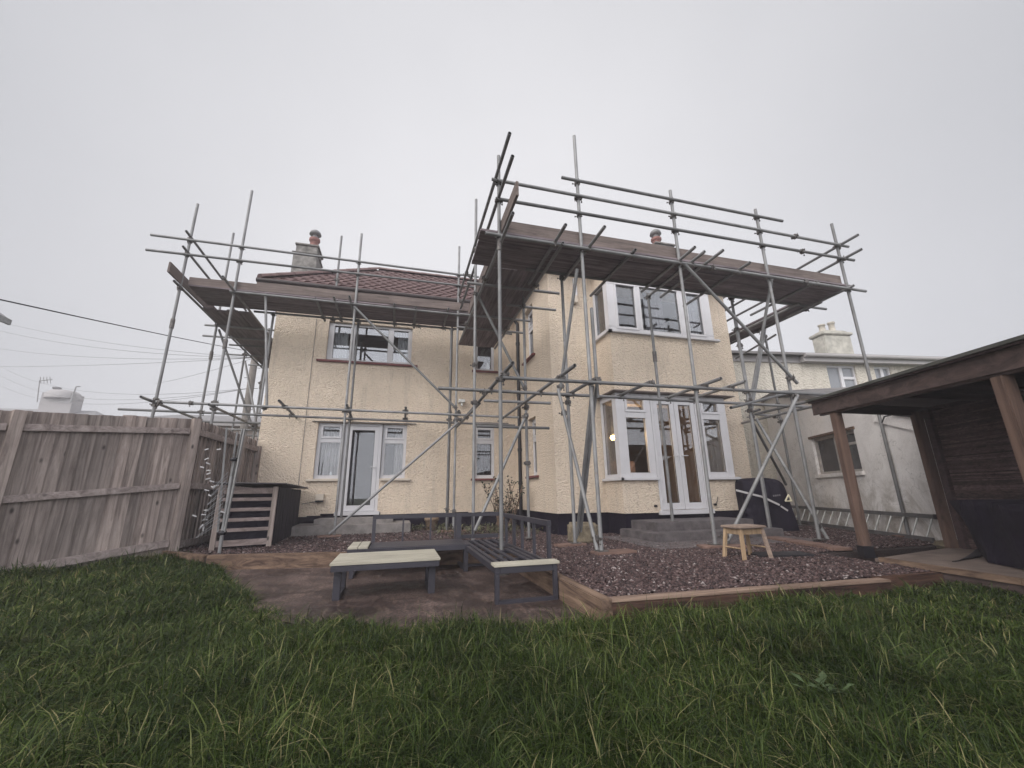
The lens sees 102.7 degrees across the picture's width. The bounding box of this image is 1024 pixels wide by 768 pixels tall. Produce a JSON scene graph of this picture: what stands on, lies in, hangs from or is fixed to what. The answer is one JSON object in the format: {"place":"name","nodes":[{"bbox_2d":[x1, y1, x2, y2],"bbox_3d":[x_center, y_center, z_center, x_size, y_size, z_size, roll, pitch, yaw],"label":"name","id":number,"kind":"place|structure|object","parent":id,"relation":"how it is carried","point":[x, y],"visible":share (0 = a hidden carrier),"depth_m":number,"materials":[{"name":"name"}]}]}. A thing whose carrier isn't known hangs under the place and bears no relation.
{"place":"outdoors","nodes":[
{"label":"outdoors","id":0,"kind":"place"},
{"bbox_2d":[0,313,11,324],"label":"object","id":1,"kind":"structure","parent":0,"point":[4,319],"depth_m":14.65,"materials":[{"name":"grey metal"}]},
{"bbox_2d":[0,377,103,414],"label":"distant house","id":2,"kind":"structure","parent":0,"point":[59,406],"depth_m":39.14,"materials":[{"name":"white paint"}]},
{"bbox_2d":[223,564,591,637],"bbox_3d":[-1.690,2.176,4.095,4.551,0.200,2.929,0,-15,-4],"label":"concrete pad","id":3,"kind":"object","parent":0,"point":[399,594],"visible":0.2,"depth_m":3.90,"materials":[{"name":"grey concrete"}]},
{"bbox_2d":[206,550,462,569],"bbox_3d":[-2.375,2.392,5.567,3.402,0.200,0.100,0,-15,-3],"label":"edging timber","id":4,"kind":"object","parent":3,"relation":"on","point":[295,560],"visible":0.39,"depth_m":5.49,"materials":[{"name":"brown wood"}]},
{"bbox_2d":[329,549,440,600],"bbox_3d":[-1.254,1.895,4.099,0.990,0.333,0.702,3,-15,-15],"label":"coffee table","id":5,"kind":"object","parent":3,"relation":"on","point":[342,564],"visible":1,"depth_m":3.91,"materials":[{"name":"beige wood"}]},
{"bbox_2d":[347,512,498,578],"bbox_3d":[-1.034,2.060,5.367,2.030,0.660,0.740,3,-15,-15],"label":"sofa frame","id":6,"kind":"object","parent":3,"relation":"on","point":[457,542],"visible":0.83,"depth_m":5.39,"materials":[{"name":"grey paint"}]},
{"bbox_2d":[463,513,559,604],"bbox_3d":[-0.147,1.878,4.725,0.635,0.656,2.290,3,-15,-15],"label":"chaise frame","id":7,"kind":"object","parent":3,"relation":"on","point":[524,561],"visible":0.88,"depth_m":4.04,"materials":[{"name":"grey paint"}]},
{"bbox_2d":[0,546,1023,767],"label":"lawn","id":8,"kind":"structure","parent":0,"point":[994,615],"depth_m":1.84,"materials":[{"name":"plant"}]},
{"bbox_2d":[161,550,207,563],"bbox_3d":[-4.576,2.428,5.713,0.951,0.160,0.070,-7,-16,22],"label":"edging timber","id":9,"kind":"object","parent":8,"relation":"on","point":[195,556],"visible":0.4,"depth_m":5.63,"materials":[{"name":"brown wood"}]},
{"bbox_2d":[504,553,612,624],"bbox_3d":[0.290,2.056,4.338,0.100,0.250,3.030,3,-15,-15],"label":"edging timber","id":10,"kind":"object","parent":8,"relation":"on","point":[569,589],"visible":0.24,"depth_m":3.37,"materials":[{"name":"brown wood"}]},
{"bbox_2d":[610,578,892,621],"bbox_3d":[1.922,1.720,3.244,2.649,0.190,0.106,2,-15,-12],"label":"edging timber","id":11,"kind":"object","parent":8,"relation":"on","point":[727,595],"visible":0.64,"depth_m":3.18,"materials":[{"name":"brown wood"}]},
{"bbox_2d":[789,671,853,692],"bbox_3d":[1.374,1.339,1.836,0.204,0.046,0.234,13,-20,-43],"label":"dock weed","id":12,"kind":"object","parent":8,"relation":"on","point":[822,674],"visible":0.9,"depth_m":1.82,"materials":[{"name":"green plant"}]},
{"bbox_2d":[871,571,944,593],"bbox_3d":[3.596,1.825,3.738,0.812,0.170,0.090,2,-15,-11],"label":"edging timber","id":13,"kind":"object","parent":8,"relation":"on","point":[921,579],"visible":0.34,"depth_m":3.72,"materials":[{"name":"brown wood"}]},
{"bbox_2d":[875,547,1023,595],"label":"timber deck","id":14,"kind":"structure","parent":8,"relation":"on","point":[973,571],"depth_m":3.83,"materials":[{"name":"brown wood"}]},
{"bbox_2d":[805,334,1023,557],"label":"garden shelter","id":15,"kind":"object","parent":14,"relation":"on","point":[968,406],"visible":0.9,"depth_m":4.78,"materials":[{"name":"brown wood"}]},
{"bbox_2d":[932,540,957,547],"bbox_3d":[5.961,2.065,5.199,0.566,0.102,0.769,3,-15,-15],"label":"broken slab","id":16,"kind":"object","parent":14,"relation":"on","point":[938,543],"depth_m":5.41,"materials":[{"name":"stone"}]},
{"bbox_2d":[952,548,982,561],"bbox_3d":[5.369,1.887,4.672,2.228,0.062,0.138,9,-18,-33],"label":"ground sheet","id":17,"kind":"object","parent":14,"relation":"on","point":[976,553],"visible":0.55,"depth_m":4.34,"materials":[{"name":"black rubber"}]},
{"bbox_2d":[949,499,1023,568],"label":"covered furniture","id":18,"kind":"object","parent":14,"relation":"on","point":[995,527],"visible":0.98,"depth_m":3.92,"materials":[{"name":"black fabric"}]},
{"bbox_2d":[0,0,1023,416],"label":"sky","id":19,"kind":"structure","parent":0,"point":[898,125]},
{"bbox_2d":[731,321,946,479],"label":"cream house","id":20,"kind":"structure","parent":0,"point":[833,361],"depth_m":12.08,"materials":[{"name":"cream render"},{"name":"white upvc"},{"name":"glass"}]},
{"bbox_2d":[826,365,856,387],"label":"window","id":21,"kind":"structure","parent":20,"relation":"in","point":[839,376],"depth_m":12.28,"materials":[{"name":"white plastic"}]},
{"bbox_2d":[874,367,889,378],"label":"window","id":22,"kind":"structure","parent":20,"relation":"in","point":[880,372],"depth_m":12.50,"materials":[{"name":"white plastic"}]},
{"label":"ground","id":23,"kind":"structure","parent":0,"visible":0},
{"bbox_2d":[0,409,261,570],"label":"timber fence","id":24,"kind":"object","parent":23,"relation":"on","point":[78,488],"visible":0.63,"depth_m":5.51,"materials":[{"name":"brown wood"}]},
{"bbox_2d":[148,415,260,445],"bbox_3d":[-13.520,4.186,20.750,9.295,5.177,8.160,3,-15,-15],"label":"grey roofed bungalow","id":25,"kind":"object","parent":23,"relation":"on","point":[220,418],"visible":0.08,"depth_m":19.00,"materials":[{"name":"grey"}]},
{"bbox_2d":[239,357,257,434],"bbox_3d":[-10.998,2.002,16.767,0.474,7.276,0.339,-6,-16,19],"label":"telegraph pole","id":26,"kind":"object","parent":23,"relation":"on","point":[252,376],"visible":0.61,"depth_m":17.10,"materials":[{"name":"brown wood"}]},
{"bbox_2d":[4,349,236,358],"bbox_3d":[-22.709,-1.745,22.548,25.041,4.098,0.020,-7,-16,21],"label":"overhead wire","id":27,"kind":"object","parent":26,"relation":"attached to","point":[121,358],"visible":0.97,"depth_m":21.93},
{"bbox_2d":[0,375,241,399],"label":"overhead wire","id":28,"kind":"object","parent":26,"relation":"attached to","point":[134,399],"visible":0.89,"depth_m":22.16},
{"bbox_2d":[0,366,245,394],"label":"overhead wire","id":29,"kind":"object","parent":26,"relation":"attached to","point":[135,394],"visible":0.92,"depth_m":22.02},
{"bbox_2d":[0,299,246,350],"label":"overhead wire","id":30,"kind":"object","parent":26,"relation":"attached to","point":[99,321],"visible":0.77,"depth_m":7.71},
{"bbox_2d":[4,387,243,403],"bbox_3d":[-29.601,0.000,27.658,42.125,6.256,0.020,-9,-17,27],"label":"overhead wire","id":31,"kind":"object","parent":26,"relation":"attached to","point":[142,402],"visible":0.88,"depth_m":20.71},
{"bbox_2d":[2,331,246,357],"bbox_3d":[-20.823,-2.151,21.040,20.440,4.051,0.020,-5,-16,17],"label":"overhead wire","id":32,"kind":"object","parent":26,"relation":"attached to","point":[132,351],"visible":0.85,"depth_m":20.16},
{"bbox_2d":[14,325,239,356],"bbox_3d":[-20.893,-2.427,21.095,20.554,4.615,0.020,-5,-16,16],"label":"overhead wire","id":33,"kind":"object","parent":26,"relation":"attached to","point":[127,345],"visible":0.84,"depth_m":20.38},
{"bbox_2d":[17,358,245,366],"bbox_3d":[-22.557,-1.138,22.427,24.804,2.858,0.020,-7,-16,21],"label":"overhead wire","id":34,"kind":"object","parent":26,"relation":"attached to","point":[117,364],"visible":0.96,"depth_m":21.76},
{"bbox_2d":[179,523,941,596],"bbox_3d":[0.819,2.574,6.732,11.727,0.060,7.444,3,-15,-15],"label":"gravel","id":35,"kind":"structure","parent":23,"relation":"on","point":[658,564],"depth_m":4.56,"materials":[{"name":"grey gravel"}]},
{"bbox_2d":[196,427,245,553],"bbox_3d":[-4.265,1.564,6.035,0.408,1.846,0.210,3,-15,-15],"label":"rotary airer","id":36,"kind":"object","parent":35,"relation":"on","point":[222,532],"visible":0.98,"depth_m":6.01,"materials":[{"name":"grey metal"}]},
{"bbox_2d":[208,482,307,550],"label":"log store","id":37,"kind":"structure","parent":35,"relation":"on","point":[261,513],"depth_m":6.58,"materials":[{"name":"grey wood"}]},
{"bbox_2d":[317,534,340,537],"bbox_3d":[-3.516,2.927,7.882,0.420,0.036,0.240,6,-16,-23],"label":"sole board","id":38,"kind":"object","parent":35,"relation":"on","point":[328,536],"visible":0.85,"depth_m":7.81,"materials":[{"name":"brown wood"}]},
{"bbox_2d":[290,516,410,536],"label":"block steps","id":39,"kind":"structure","parent":35,"relation":"on","point":[350,525],"depth_m":8.55,"materials":[{"name":"concrete"}]},
{"bbox_2d":[424,517,438,530],"bbox_3d":[-1.781,3.096,9.073,0.320,0.275,0.315,3,-15,-15],"label":"plant pot","id":40,"kind":"object","parent":35,"relation":"on","point":[434,521],"visible":0.66,"depth_m":8.97,"materials":[{"name":"ceramic"}]},
{"bbox_2d":[404,521,555,539],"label":"weeds","id":41,"kind":"object","parent":35,"relation":"on","point":[469,528],"visible":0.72,"depth_m":8.30,"materials":[{"name":"green plant"}]},
{"bbox_2d":[468,548,498,563],"bbox_3d":[-0.415,2.397,5.696,0.512,0.190,0.100,2,-15,-11],"label":"edging timber","id":42,"kind":"object","parent":35,"relation":"on","point":[472,559],"visible":0.08,"depth_m":5.62,"materials":[{"name":"brown wood"}]},
{"bbox_2d":[479,476,524,529],"bbox_3d":[-0.229,2.616,9.066,1.055,1.160,0.738,3,-15,-15],"label":"shrub","id":43,"kind":"object","parent":35,"relation":"on","point":[509,505],"visible":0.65,"depth_m":9.00,"materials":[{"name":"brown plant"}]},
{"bbox_2d":[256,229,751,534],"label":"house","id":44,"kind":"structure","parent":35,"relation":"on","point":[305,369],"depth_m":9.68,"materials":[{"name":"paint"}]},
{"bbox_2d":[305,423,342,480],"bbox_3d":[-4.358,1.581,9.609,0.715,1.365,0.220,3,-15,-15],"label":"window","id":45,"kind":"structure","parent":44,"relation":"in","point":[321,439],"depth_m":9.67,"materials":[{"name":"white plastic"}]},
{"bbox_2d":[318,427,339,474],"bbox_3d":[-4.355,1.629,9.917,0.563,1.280,0.089,3,-15,-15],"label":"curtain","id":46,"kind":"object","parent":44,"relation":"hanging from","point":[329,458],"visible":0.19,"depth_m":9.88,"materials":[{"name":"fabric"}]},
{"bbox_2d":[332,327,349,358],"bbox_3d":[-4.471,-0.999,10.594,0.424,1.010,0.088,3,-15,-15],"label":"curtain","id":47,"kind":"object","parent":44,"relation":"hanging from","point":[340,347],"visible":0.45,"depth_m":10.62,"materials":[{"name":"white fabric"}]},
{"bbox_2d":[346,431,357,511],"bbox_3d":[-3.885,2.060,9.930,0.163,2.000,0.073,-1,-15,0],"label":"curtain","id":48,"kind":"object","parent":44,"relation":"hanging from","point":[352,469],"visible":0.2,"depth_m":9.92,"materials":[{"name":"grey fabric"}]},
{"bbox_2d":[343,426,379,511],"bbox_3d":[-3.596,1.991,9.745,0.721,1.980,0.118,3,-15,-15],"label":"door","id":49,"kind":"structure","parent":44,"relation":"in","point":[346,507],"depth_m":9.75,"materials":[{"name":"white plastic"}]},
{"bbox_2d":[316,322,417,366],"bbox_3d":[-3.637,-1.005,10.510,2.410,1.085,0.220,3,-15,-15],"label":"window","id":50,"kind":"structure","parent":44,"relation":"in","point":[332,326],"depth_m":10.49,"materials":[{"name":"white plastic"}]},
{"bbox_2d":[380,424,410,480],"bbox_3d":[-2.818,1.666,10.017,0.715,1.365,0.220,3,-15,-15],"label":"window","id":51,"kind":"structure","parent":44,"relation":"in","point":[385,440],"depth_m":10.07,"materials":[{"name":"white plastic"}]},
{"bbox_2d":[393,429,402,474],"bbox_3d":[-2.811,1.715,10.326,0.283,1.280,0.086,3,-15,-15],"label":"curtain","id":52,"kind":"object","parent":44,"relation":"hanging from","point":[398,458],"visible":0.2,"depth_m":10.29,"materials":[{"name":"fabric"}]},
{"bbox_2d":[397,332,408,362],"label":"curtain","id":53,"kind":"object","parent":44,"relation":"hanging from","point":[403,342],"visible":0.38,"depth_m":11.03,"materials":[{"name":"white fabric"}]},
{"bbox_2d":[471,425,495,480],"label":"window","id":54,"kind":"structure","parent":44,"relation":"in","point":[490,440],"depth_m":10.64,"materials":[{"name":"white plastic"}]},
{"bbox_2d":[477,444,490,474],"bbox_3d":[-0.780,2.010,10.814,0.484,0.900,0.088,3,-15,-15],"label":"curtain","id":55,"kind":"object","parent":44,"relation":"hanging from","point":[483,459],"visible":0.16,"depth_m":10.82,"materials":[{"name":"white fabric"}]},
{"bbox_2d":[472,346,497,373],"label":"window","id":56,"kind":"structure","parent":44,"relation":"in","point":[492,349],"depth_m":11.23,"materials":[{"name":"white plastic"}]},
{"bbox_2d":[522,310,534,365],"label":"window","id":57,"kind":"structure","parent":44,"relation":"in","point":[530,324],"depth_m":10.42,"materials":[{"name":"white plastic"}]},
{"bbox_2d":[525,419,538,478],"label":"window","id":58,"kind":"structure","parent":44,"relation":"in","point":[535,475],"depth_m":9.59,"materials":[{"name":"white plastic"}]},
{"bbox_2d":[592,285,611,342],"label":"window","id":59,"kind":"structure","parent":44,"relation":"in","point":[599,301],"depth_m":8.83,"materials":[{"name":"white plastic"}]},
{"bbox_2d":[600,394,622,480],"bbox_3d":[1.937,1.044,8.027,0.140,1.665,0.715,3,-15,-15],"label":"window","id":60,"kind":"structure","parent":44,"relation":"in","point":[610,450],"depth_m":8.14,"materials":[{"name":"white plastic"}]},
{"bbox_2d":[616,286,619,325],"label":"curtain","id":61,"kind":"object","parent":44,"relation":"hanging from","point":[617,305],"visible":0.06,"depth_m":8.75,"materials":[{"name":"grey fabric"}]},
{"bbox_2d":[630,461,635,472],"bbox_3d":[2.445,2.192,8.763,0.320,1.040,0.440,3,-15,-15],"label":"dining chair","id":62,"kind":"object","parent":44,"relation":"in","point":[632,467],"visible":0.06,"depth_m":8.68,"materials":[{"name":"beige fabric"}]},
{"bbox_2d":[613,393,658,479],"bbox_3d":[2.353,0.990,7.849,0.805,1.665,0.140,3,-15,-15],"label":"window","id":63,"kind":"structure","parent":44,"relation":"in","point":[620,406],"depth_m":7.85,"materials":[{"name":"white plastic"}]},
{"bbox_2d":[642,292,664,331],"bbox_3d":[3.142,-1.514,9.071,0.454,1.100,0.088,3,-15,-15],"label":"curtain","id":64,"kind":"object","parent":44,"relation":"hanging from","point":[657,312],"visible":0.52,"depth_m":9.09,"materials":[{"name":"grey fabric"}]},
{"bbox_2d":[604,281,719,342],"bbox_3d":[3.204,-1.560,8.777,2.710,1.205,0.140,3,-15,-15],"label":"window","id":65,"kind":"structure","parent":44,"relation":"in","point":[610,287],"depth_m":8.69,"materials":[{"name":"white plastic"}]},
{"bbox_2d":[652,401,684,509],"bbox_3d":[3.028,1.332,7.958,0.493,2.120,0.118,3,-15,-15],"label":"door","id":66,"kind":"structure","parent":44,"relation":"in","point":[680,504],"depth_m":7.94,"materials":[{"name":"white plastic"}]},
{"bbox_2d":[673,402,706,508],"bbox_3d":[3.510,1.359,8.086,0.493,2.120,0.118,3,-15,-15],"label":"door","id":67,"kind":"structure","parent":44,"relation":"in","point":[702,504],"depth_m":8.06,"materials":[{"name":"white plastic"}]},
{"bbox_2d":[686,295,701,333],"bbox_3d":[3.987,-1.489,9.212,0.553,1.100,0.089,3,-15,-15],"label":"curtain","id":68,"kind":"object","parent":44,"relation":"hanging from","point":[694,318],"visible":0.28,"depth_m":9.24,"materials":[{"name":"grey fabric"}]},
{"bbox_2d":[703,404,722,471],"bbox_3d":[4.119,1.136,8.585,0.434,1.500,0.088,3,-15,-15],"label":"curtain","id":69,"kind":"object","parent":44,"relation":"hanging from","point":[714,456],"visible":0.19,"depth_m":8.57,"materials":[{"name":"grey fabric"}]},
{"bbox_2d":[713,404,719,448],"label":"window","id":70,"kind":"structure","parent":44,"relation":"in","point":[716,421],"depth_m":8.69,"materials":[{"name":"white plastic"}]},
{"bbox_2d":[699,397,740,479],"bbox_3d":[4.167,1.091,8.330,0.775,1.665,0.140,3,-15,-15],"label":"window","id":71,"kind":"structure","parent":44,"relation":"in","point":[719,414],"depth_m":8.36,"materials":[{"name":"white plastic"}]},
{"bbox_2d":[118,132,910,575],"bbox_3d":[-0.847,-0.500,9.264,15.168,7.605,8.888,-1,-15,0],"label":"scaffolding","id":72,"kind":"object","parent":35,"relation":"on","point":[516,260],"visible":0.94,"depth_m":7.50,"materials":[{"name":"metal"}]},
{"bbox_2d":[554,542,586,546],"bbox_3d":[0.858,2.370,6.038,0.450,0.036,0.200,7,-17,-26],"label":"sole board","id":73,"kind":"object","parent":35,"relation":"on","point":[566,544],"visible":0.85,"depth_m":5.96,"materials":[{"name":"brown wood"}]},
{"bbox_2d":[567,522,597,542],"bbox_3d":[1.125,2.374,6.514,0.414,0.339,0.365,3,-15,-15],"label":"stone block","id":74,"kind":"object","parent":35,"relation":"on","point":[585,536],"depth_m":6.38,"materials":[{"name":"beige stone"}]},
{"bbox_2d":[590,548,636,555],"bbox_3d":[1.305,2.155,5.256,0.550,0.036,0.220,4,-16,-16],"label":"sole board","id":75,"kind":"object","parent":35,"relation":"on","point":[620,551],"visible":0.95,"depth_m":5.18,"materials":[{"name":"brown wood"}]},
{"bbox_2d":[603,517,815,549],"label":"concrete steps","id":76,"kind":"structure","parent":35,"relation":"on","point":[663,531],"depth_m":6.71,"materials":[{"name":"grey concrete"}]},
{"bbox_2d":[697,544,746,548],"bbox_3d":[2.892,2.230,5.626,0.620,0.036,0.220,-2,-15,3],"label":"sole board","id":77,"kind":"object","parent":35,"relation":"on","point":[704,546],"visible":0.56,"depth_m":5.54,"materials":[{"name":"brown wood"}]},
{"bbox_2d":[720,524,773,559],"bbox_3d":[2.743,1.852,4.818,0.437,0.365,0.341,3,-15,-15],"label":"wooden stool","id":78,"kind":"object","parent":35,"relation":"on","point":[742,530],"visible":0.89,"depth_m":4.76,"materials":[{"name":"brown wood"}]},
{"bbox_2d":[735,478,799,530],"bbox_3d":[4.829,2.336,8.022,1.134,0.970,0.788,-2,-15,4],"label":"covered barbecue","id":79,"kind":"object","parent":35,"relation":"on","point":[782,515],"visible":0.78,"depth_m":7.72,"materials":[{"name":"black fabric"}]},
{"bbox_2d":[746,551,816,556],"bbox_3d":[3.215,2.040,4.912,0.670,0.022,0.300,-1,-15,-1],"label":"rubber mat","id":80,"kind":"object","parent":35,"relation":"on","point":[784,553],"visible":0.79,"depth_m":4.85,"materials":[{"name":"black rubber"}]},
{"bbox_2d":[767,536,851,550],"bbox_3d":[4.158,2.271,5.860,0.230,0.036,1.434,0,-15,-2],"label":"sole board","id":81,"kind":"object","parent":35,"relation":"on","point":[814,544],"visible":0.82,"depth_m":5.62,"materials":[{"name":"brown wood"}]},
{"bbox_2d":[760,387,956,539],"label":"outhouse","id":82,"kind":"structure","parent":35,"relation":"on","point":[876,486],"depth_m":7.74,"materials":[{"name":"painted render"},{"name":"dark glass"},{"name":"paint"}]},
{"bbox_2d":[808,426,864,477],"bbox_3d":[6.747,1.457,8.520,0.180,0.910,1.660,-3,-15,9],"label":"window","id":83,"kind":"structure","parent":82,"relation":"in","point":[826,448],"depth_m":8.74,"materials":[{"name":"paint"}]},
{"bbox_2d":[791,505,936,541],"bbox_3d":[6.589,2.686,8.182,0.165,0.385,4.740,-3,-15,9],"label":"ladder","id":84,"kind":"object","parent":35,"relation":"on","point":[904,515],"visible":0.76,"depth_m":7.09,"materials":[{"name":"metal"}]}
]}

